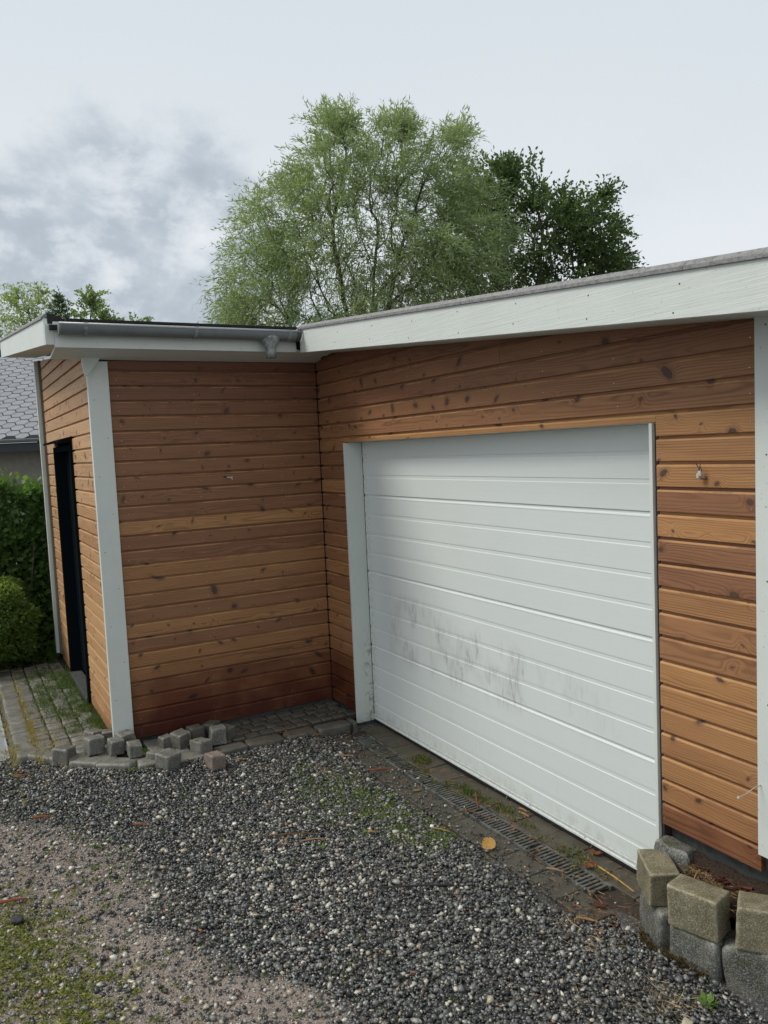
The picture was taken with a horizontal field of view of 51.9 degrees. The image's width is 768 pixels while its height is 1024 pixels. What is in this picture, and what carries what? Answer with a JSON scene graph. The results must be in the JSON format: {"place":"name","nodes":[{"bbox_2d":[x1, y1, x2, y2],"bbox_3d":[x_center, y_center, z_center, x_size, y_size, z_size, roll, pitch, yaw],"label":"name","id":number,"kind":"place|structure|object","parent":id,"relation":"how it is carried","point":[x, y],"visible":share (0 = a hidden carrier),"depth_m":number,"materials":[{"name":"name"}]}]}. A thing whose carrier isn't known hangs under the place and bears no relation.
{"place":"outdoors","nodes":[
{"label":"outdoors","id":0,"kind":"place"},
{"bbox_2d":[0,350,51,523],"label":"house","id":1,"kind":"structure","parent":0,"point":[18,416],"depth_m":17.69,"materials":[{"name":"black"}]},
{"bbox_2d":[9,656,147,761],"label":"paving","id":2,"kind":"structure","parent":0,"point":[76,738],"depth_m":6.11,"materials":[{"name":"stone"}]},
{"bbox_2d":[0,666,76,802],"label":"dry grass","id":3,"kind":"structure","parent":2,"relation":"on","point":[28,727],"depth_m":5.62,"materials":[{"name":"plant"}]},
{"bbox_2d":[3,661,105,785],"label":"kerb litter","id":4,"kind":"object","parent":2,"relation":"on","point":[60,724],"visible":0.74,"depth_m":5.56,"materials":[{"name":"brown plant"}]},
{"bbox_2d":[6,661,108,735],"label":"grass","id":5,"kind":"structure","parent":2,"relation":"on","point":[94,718],"depth_m":6.38,"materials":[{"name":"green plant"}]},
{"bbox_2d":[83,728,102,743],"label":"granite sett","id":6,"kind":"object","parent":2,"relation":"on","point":[90,732],"visible":0.45,"depth_m":5.38,"materials":[{"name":"grey stone"}]},
{"bbox_2d":[84,734,104,755],"bbox_3d":[-1.914,1.535,5.218,0.117,0.110,0.128,-2,1,-37],"label":"granite sett","id":7,"kind":"object","parent":2,"relation":"on","point":[94,744],"visible":1,"depth_m":5.18,"materials":[{"name":"grey stone"}]},
{"bbox_2d":[102,728,112,744],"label":"granite sett","id":8,"kind":"object","parent":2,"relation":"on","point":[107,733],"visible":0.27,"depth_m":5.35,"materials":[{"name":"grey stone"}]},
{"bbox_2d":[107,736,124,755],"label":"granite sett","id":9,"kind":"object","parent":2,"relation":"on","point":[115,745],"visible":1,"depth_m":5.16,"materials":[{"name":"grey stone"}]},
{"bbox_2d":[115,729,135,750],"bbox_3d":[-1.727,1.522,5.276,0.107,0.112,0.122,-13,8,-43],"label":"granite sett","id":10,"kind":"object","parent":2,"relation":"on","point":[126,735],"visible":0.55,"depth_m":5.25,"materials":[{"name":"grey stone"}]},
{"bbox_2d":[126,740,141,758],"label":"granite sett","id":11,"kind":"object","parent":2,"relation":"on","point":[134,748],"visible":1,"depth_m":5.09,"materials":[{"name":"grey stone"}]},
{"bbox_2d":[125,744,152,770],"bbox_3d":[-1.524,1.585,5.219,0.275,0.020,0.570,-3,5,-9],"label":"clover","id":12,"kind":"object","parent":2,"relation":"on","point":[144,750],"visible":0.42,"depth_m":5.21,"materials":[{"name":"green plant"}]},
{"bbox_2d":[0,733,767,1023],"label":"gravel","id":13,"kind":"structure","parent":0,"point":[179,860],"depth_m":3.49,"materials":[{"name":"grey gravel"}]},
{"bbox_2d":[33,815,49,818],"bbox_3d":[-1.918,1.708,4.429,0.091,0.016,0.014,-3,5,-5],"label":"stick","id":14,"kind":"object","parent":13,"relation":"on","point":[39,816],"visible":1,"depth_m":4.42,"materials":[{"name":"brown wood"}]},
{"bbox_2d":[155,748,180,770],"bbox_3d":[-1.367,1.573,5.001,0.122,0.113,0.121,3,6,31],"label":"granite sett","id":15,"kind":"object","parent":13,"relation":"on","point":[167,758],"visible":0.93,"depth_m":4.97,"materials":[{"name":"grey stone"}]},
{"bbox_2d":[204,750,225,770],"bbox_3d":[-1.065,1.566,4.981,0.104,0.107,0.114,-4,8,-44],"label":"granite sett","id":16,"kind":"object","parent":13,"relation":"on","point":[215,760],"visible":1,"depth_m":4.95,"materials":[{"name":"stone"}]},
{"bbox_2d":[267,832,312,836],"bbox_3d":[-0.491,1.678,4.117,0.240,0.011,0.008,-3,5,-3],"label":"stick","id":17,"kind":"object","parent":13,"relation":"on","point":[288,833],"visible":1,"depth_m":4.11,"materials":[{"name":"brown wood"}]},
{"bbox_2d":[266,747,490,864],"bbox_3d":[-0.189,1.639,4.432,0.714,0.063,1.802,-5,5,-29],"label":"moss patch","id":18,"kind":"object","parent":13,"relation":"on","point":[399,826],"visible":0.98,"depth_m":4.37,"materials":[{"name":"green plant"}]},
{"bbox_2d":[368,768,394,770],"bbox_3d":[-0.015,1.586,4.877,0.165,0.011,0.009,-3,5,-2],"label":"stick","id":19,"kind":"object","parent":13,"relation":"on","point":[379,769],"visible":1,"depth_m":4.87,"materials":[{"name":"brown wood"}]},
{"bbox_2d":[134,713,639,997],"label":"bark crumbs","id":20,"kind":"object","parent":13,"relation":"on","point":[589,891],"visible":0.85,"depth_m":3.76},
{"bbox_2d":[576,916,600,922],"bbox_3d":[0.844,1.681,3.259,0.100,0.012,0.010,0,5,26],"label":"stick","id":21,"kind":"object","parent":13,"relation":"on","point":[590,919],"visible":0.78,"depth_m":3.26,"materials":[{"name":"brown wood"}]},
{"bbox_2d":[532,912,714,1021],"bbox_3d":[0.809,1.699,2.927,0.591,0.096,0.802,-5,5,-29],"label":"straw","id":22,"kind":"object","parent":13,"relation":"on","point":[655,1000],"visible":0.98,"depth_m":2.79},
{"bbox_2d":[634,925,708,979],"bbox_3d":[1.061,1.662,2.978,0.086,0.048,0.354,-5,5,-29],"label":"moss","id":23,"kind":"object","parent":13,"relation":"on","point":[650,945],"visible":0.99,"depth_m":2.95,"materials":[{"name":"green plant"}]},
{"bbox_2d":[682,1017,692,1023],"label":"pale stone","id":24,"kind":"object","parent":13,"relation":"on","point":[685,1020],"visible":1,"depth_m":2.65,"materials":[{"name":"beige stone"}]},
{"bbox_2d":[0,635,767,1023],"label":"ground","id":25,"kind":"structure","parent":0,"point":[760,1007],"depth_m":3.24,"materials":[{"name":"grey gravel"}]},
{"bbox_2d":[0,716,9,761],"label":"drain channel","id":26,"kind":"object","parent":25,"relation":"on","point":[3,743],"visible":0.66,"depth_m":5.63,"materials":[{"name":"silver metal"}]},
{"bbox_2d":[0,301,17,348],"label":"birch tree","id":27,"kind":"object","parent":25,"relation":"on","point":[2,322],"visible":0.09,"depth_m":26.37,"materials":[{"name":"green plant"}]},
{"bbox_2d":[0,897,27,903],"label":"stick","id":28,"kind":"object","parent":25,"relation":"on","point":[9,900],"visible":1,"depth_m":3.63,"materials":[{"name":"brown wood"}]},
{"bbox_2d":[11,914,23,925],"bbox_3d":[-1.614,1.796,3.479,0.051,0.035,0.063,-5,5,-29],"label":"dark stone","id":29,"kind":"object","parent":25,"relation":"on","point":[17,919],"visible":1,"depth_m":3.46,"materials":[{"name":"black stone"}]},
{"bbox_2d":[0,574,43,669],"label":"box bush","id":30,"kind":"object","parent":25,"relation":"on","point":[9,626],"visible":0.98,"depth_m":7.43,"materials":[{"name":"green plant"}]},
{"bbox_2d":[0,467,57,645],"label":"beech hedge","id":31,"kind":"object","parent":25,"relation":"on","point":[24,544],"visible":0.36,"depth_m":8.08,"materials":[{"name":"green plant"}]},
{"bbox_2d":[0,281,63,347],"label":"birch tree","id":32,"kind":"object","parent":25,"relation":"on","point":[13,299],"visible":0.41,"depth_m":25.62,"materials":[{"name":"green plant"}]},
{"bbox_2d":[4,593,63,666],"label":"ground ivy","id":33,"kind":"object","parent":25,"relation":"on","point":[45,651],"visible":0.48,"depth_m":7.86,"materials":[{"name":"green plant"}]},
{"bbox_2d":[45,286,80,318],"bbox_3d":[-10.509,-3.538,26.096,3.396,7.848,3.361,-2,5,1],"label":"spruce tree","id":34,"kind":"object","parent":25,"relation":"on","point":[58,299],"visible":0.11,"depth_m":25.88,"materials":[{"name":"green plant"}]},
{"bbox_2d":[61,284,120,319],"bbox_3d":[-9.860,-3.568,26.342,2.842,7.821,2.970,-5,5,-29],"label":"alder tree","id":35,"kind":"object","parent":25,"relation":"on","point":[91,300],"visible":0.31,"depth_m":25.89,"materials":[{"name":"green plant"}]},
{"bbox_2d":[0,848,202,1023],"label":"weed patch","id":36,"kind":"object","parent":25,"relation":"on","point":[19,976],"visible":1,"depth_m":3.14,"materials":[{"name":"green plant"}]},
{"bbox_2d":[100,312,154,320],"bbox_3d":[-8.264,-3.212,26.419,2.696,6.950,2.521,-5,5,-29],"label":"alder tree","id":37,"kind":"object","parent":25,"relation":"on","point":[146,318],"visible":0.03,"depth_m":26.03,"materials":[{"name":"green plant"}]},
{"bbox_2d":[0,665,357,770],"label":"kerb","id":38,"kind":"structure","parent":25,"relation":"on","point":[11,707],"depth_m":5.38,"materials":[{"name":"concrete"}]},
{"bbox_2d":[52,744,75,765],"bbox_3d":[-2.091,1.589,5.165,0.132,0.115,0.115,2,4,16],"label":"granite sett","id":39,"kind":"object","parent":38,"relation":"on","point":[63,752],"visible":0.93,"depth_m":5.12,"materials":[{"name":"grey stone"}]},
{"bbox_2d":[146,747,163,759],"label":"granite sett","id":40,"kind":"object","parent":38,"relation":"on","point":[150,754],"visible":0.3,"depth_m":5.06,"materials":[{"name":"grey stone"}]},
{"bbox_2d":[189,737,212,753],"bbox_3d":[-1.199,1.538,5.186,0.116,0.100,0.102,0,6,33],"label":"granite sett","id":41,"kind":"object","parent":38,"relation":"on","point":[200,745],"visible":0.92,"depth_m":5.16,"materials":[{"name":"grey stone"}]},
{"bbox_2d":[0,810,375,1023],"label":"grit","id":42,"kind":"object","parent":25,"relation":"on","point":[156,941],"visible":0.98,"depth_m":3.27,"materials":[{"name":"gravel"}]},
{"bbox_2d":[3,766,468,1016],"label":"seedlings","id":43,"kind":"object","parent":25,"relation":"on","point":[93,867],"visible":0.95,"depth_m":3.88,"materials":[{"name":"green plant"}]},
{"bbox_2d":[143,700,355,752],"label":"bay paving","id":44,"kind":"structure","parent":25,"relation":"on","point":[320,713],"depth_m":5.69,"materials":[{"name":"stone"}]},
{"bbox_2d":[158,733,170,748],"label":"granite sett","id":45,"kind":"object","parent":44,"relation":"on","point":[164,741],"visible":0.97,"depth_m":5.26,"materials":[{"name":"grey stone"}]},
{"bbox_2d":[170,728,190,749],"bbox_3d":[-1.358,1.517,5.277,0.121,0.106,0.104,2,7,41],"label":"granite sett","id":46,"kind":"object","parent":44,"relation":"on","point":[180,738],"visible":0.96,"depth_m":5.24,"materials":[{"name":"grey stone"}]},
{"bbox_2d":[186,724,205,739],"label":"granite sett","id":47,"kind":"object","parent":44,"relation":"on","point":[197,730],"visible":0.73,"depth_m":5.35,"materials":[{"name":"grey stone"}]},
{"bbox_2d":[202,720,219,737],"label":"granite sett","id":48,"kind":"object","parent":44,"relation":"on","point":[207,724],"visible":0.49,"depth_m":5.44,"materials":[{"name":"grey stone"}]},
{"bbox_2d":[209,724,226,745],"bbox_3d":[-1.121,1.499,5.315,0.115,0.115,0.120,-4,1,-21],"label":"granite sett","id":49,"kind":"object","parent":44,"relation":"on","point":[217,734],"visible":0.85,"depth_m":5.27,"materials":[{"name":"grey stone"}]},
{"bbox_2d":[224,723,236,740],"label":"granite sett","id":50,"kind":"object","parent":44,"relation":"on","point":[230,732],"visible":0.66,"depth_m":5.36,"materials":[{"name":"grey stone"}]},
{"bbox_2d":[190,92,545,326],"bbox_3d":[-0.221,-3.250,14.199,6.353,8.252,4.028,-2,5,8],"label":"willow tree","id":51,"kind":"object","parent":25,"relation":"on","point":[400,126],"visible":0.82,"depth_m":13.57,"materials":[{"name":"green plant"}]},
{"bbox_2d":[0,247,767,929],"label":"garage","id":52,"kind":"structure","parent":25,"relation":"on","point":[508,545],"depth_m":4.49,"materials":[{"name":"brown wood"}]},
{"bbox_2d":[43,436,91,704],"bbox_3d":[-2.619,0.462,6.656,0.200,2.155,1.150,-5,5,-29],"label":"side door","id":53,"kind":"structure","parent":52,"relation":"in","point":[63,455],"depth_m":6.99,"materials":[{"name":"black"}]},
{"bbox_2d":[362,424,655,873],"bbox_3d":[0.557,0.500,4.512,0.027,2.209,2.745,-5,5,-29],"label":"garage door","id":54,"kind":"structure","parent":52,"relation":"in","point":[509,574],"depth_m":4.16,"materials":[{"name":"white metal"}]},
{"bbox_2d":[695,463,706,479],"bbox_3d":[1.190,-0.153,2.958,0.034,0.064,0.031,-5,5,-29],"label":"cable stub","id":55,"kind":"object","parent":52,"relation":"attached to","point":[699,474],"visible":1,"depth_m":2.95,"materials":[{"name":"grey plastic"}]},
{"bbox_2d":[737,785,760,798],"bbox_3d":[1.304,0.997,2.815,0.103,0.039,0.011,-4,5,-13],"label":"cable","id":56,"kind":"object","parent":52,"relation":"attached to","point":[738,797],"visible":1,"depth_m":2.81,"materials":[{"name":"beige plastic"}]},
{"bbox_2d":[464,808,503,824],"bbox_3d":[0.531,1.618,4.199,0.006,0.009,0.280,-7,6,-43],"label":"stick","id":57,"kind":"object","parent":25,"relation":"on","point":[483,815],"visible":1,"depth_m":4.20,"materials":[{"name":"brown wood"}]},
{"bbox_2d":[333,726,640,925],"bbox_3d":[0.454,1.643,4.384,0.456,0.056,2.732,-5,5,-29],"label":"paver strip","id":58,"kind":"object","parent":25,"relation":"on","point":[389,738],"visible":0.59,"depth_m":4.07,"materials":[{"name":"grey concrete"}]},
{"bbox_2d":[325,728,615,921],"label":"stray gravel","id":59,"kind":"structure","parent":58,"relation":"on","point":[458,829],"depth_m":4.21,"materials":[{"name":"grey gravel"}]},
{"bbox_2d":[482,837,495,848],"bbox_3d":[0.514,1.623,3.873,0.067,0.006,0.061,-2,43,3],"label":"fallen leaf","id":60,"kind":"object","parent":59,"relation":"on","point":[488,843],"visible":1,"depth_m":3.87,"materials":[{"name":"plant"}]},
{"bbox_2d":[371,728,611,879],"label":"joint weeds","id":61,"kind":"object","parent":58,"relation":"on","point":[424,758],"visible":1,"depth_m":4.39,"materials":[{"name":"green plant"}]},
{"bbox_2d":[546,867,567,872],"bbox_3d":[0.797,1.650,3.642,0.100,0.010,0.007,0,5,31],"label":"stick","id":62,"kind":"object","parent":58,"relation":"on","point":[555,869],"visible":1,"depth_m":3.65,"materials":[{"name":"brown wood"}]},
{"bbox_2d":[582,861,596,867],"bbox_3d":[0.953,1.637,3.668,0.090,0.008,0.045,-5,5,-25],"label":"fallen leaf","id":63,"kind":"object","parent":58,"relation":"on","point":[589,863],"visible":1,"depth_m":3.67,"materials":[{"name":"brown plant"}]},
{"bbox_2d":[587,848,601,854],"bbox_3d":[1.011,1.625,3.780,0.083,0.011,0.042,1,6,38],"label":"fallen leaf","id":64,"kind":"object","parent":58,"relation":"on","point":[593,851],"visible":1,"depth_m":3.78,"materials":[{"name":"brown plant"}]},
{"bbox_2d":[590,901,608,906],"bbox_3d":[0.916,1.665,3.357,0.083,0.009,0.042,-2,5,9],"label":"fallen leaf","id":65,"kind":"object","parent":58,"relation":"on","point":[600,903],"visible":1,"depth_m":3.36,"materials":[{"name":"brown plant"}]},
{"bbox_2d":[597,865,633,891],"bbox_3d":[1.041,1.646,3.552,0.008,0.010,0.240,-5,5,-24],"label":"stick","id":66,"kind":"object","parent":58,"relation":"on","point":[614,877],"visible":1,"depth_m":3.56,"materials":[{"name":"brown wood"}]},
{"bbox_2d":[343,731,639,919],"bbox_3d":[0.445,1.707,4.449,0.426,0.150,2.660,-5,5,-29],"label":"threshold bedding","id":67,"kind":"object","parent":25,"relation":"on","point":[617,898],"visible":0.14,"depth_m":3.43,"materials":[{"name":"soil"}]},
{"bbox_2d":[353,734,612,897],"bbox_3d":[0.395,1.619,4.479,0.138,0.020,2.306,-5,5,-29],"label":"drain channel","id":68,"kind":"object","parent":67,"relation":"on","point":[500,829],"visible":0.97,"depth_m":4.12,"materials":[{"name":"metal"}]},
{"bbox_2d":[415,145,648,300],"bbox_3d":[2.985,-3.350,16.003,4.591,7.878,3.106,-1,5,18],"label":"leafy tree","id":69,"kind":"object","parent":25,"relation":"on","point":[564,215],"visible":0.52,"depth_m":15.41,"materials":[{"name":"green plant"}]},
{"bbox_2d":[639,890,669,950],"bbox_3d":[1.119,1.625,3.137,0.163,0.207,0.216,-3,5,-2],"label":"granite block","id":70,"kind":"object","parent":25,"relation":"on","point":[654,924],"depth_m":3.06,"materials":[{"name":"grey stone"}]},
{"bbox_2d":[637,849,679,905],"bbox_3d":[1.093,1.457,3.156,0.121,0.138,0.197,-1,6,3],"label":"concrete block","id":71,"kind":"object","parent":70,"relation":"on","point":[657,871],"depth_m":3.09,"materials":[{"name":"beige concrete"}]},
{"bbox_2d":[670,925,732,982],"bbox_3d":[1.185,1.635,2.949,0.159,0.212,0.200,-7,6,-41],"label":"granite block","id":72,"kind":"object","parent":25,"relation":"on","point":[703,954],"depth_m":2.88,"materials":[{"name":"grey stone"}]},
{"bbox_2d":[667,874,730,942],"bbox_3d":[1.162,1.460,2.918,0.194,0.160,0.123,3,7,43],"label":"concrete block","id":73,"kind":"object","parent":72,"relation":"on","point":[696,907],"depth_m":2.88,"materials":[{"name":"beige concrete"}]},
{"bbox_2d":[697,989,718,1010],"bbox_3d":[1.114,1.701,2.726,0.073,0.066,0.078,1,6,40],"label":"weed","id":74,"kind":"object","parent":25,"relation":"on","point":[705,998],"visible":0.93,"depth_m":2.73,"materials":[{"name":"green plant"}]},
{"bbox_2d":[682,851,767,920],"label":"bed soil","id":75,"kind":"structure","parent":25,"relation":"on","point":[728,872],"depth_m":3.02,"materials":[{"name":"brown soil"}]},
{"bbox_2d":[654,835,696,873],"bbox_3d":[1.192,1.475,3.231,0.110,0.268,0.170,-7,6,-41],"label":"granite block","id":76,"kind":"object","parent":75,"relation":"on","point":[677,851],"depth_m":3.19,"materials":[{"name":"grey stone"}]},
{"bbox_2d":[674,861,765,922],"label":"bed litter","id":77,"kind":"object","parent":75,"relation":"on","point":[711,881],"visible":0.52,"depth_m":3.05,"materials":[{"name":"brown plant"}]},
{"bbox_2d":[691,860,758,893],"bbox_3d":[1.354,1.397,2.982,0.211,0.034,0.638,-5,5,-29],"label":"bed bark","id":78,"kind":"object","parent":75,"relation":"on","point":[726,881],"visible":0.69,"depth_m":2.98,"materials":[{"name":"brown wood"}]},
{"bbox_2d":[721,929,767,1003],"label":"granite block","id":79,"kind":"object","parent":25,"relation":"on","point":[745,973],"depth_m":2.79,"materials":[{"name":"grey stone"}]},
{"bbox_2d":[735,891,767,954],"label":"concrete block","id":80,"kind":"object","parent":79,"relation":"on","point":[751,925],"depth_m":2.77,"materials":[{"name":"beige concrete"}]},
{"bbox_2d":[0,0,767,443],"label":"sky","id":81,"kind":"structure","parent":0,"point":[127,127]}
]}

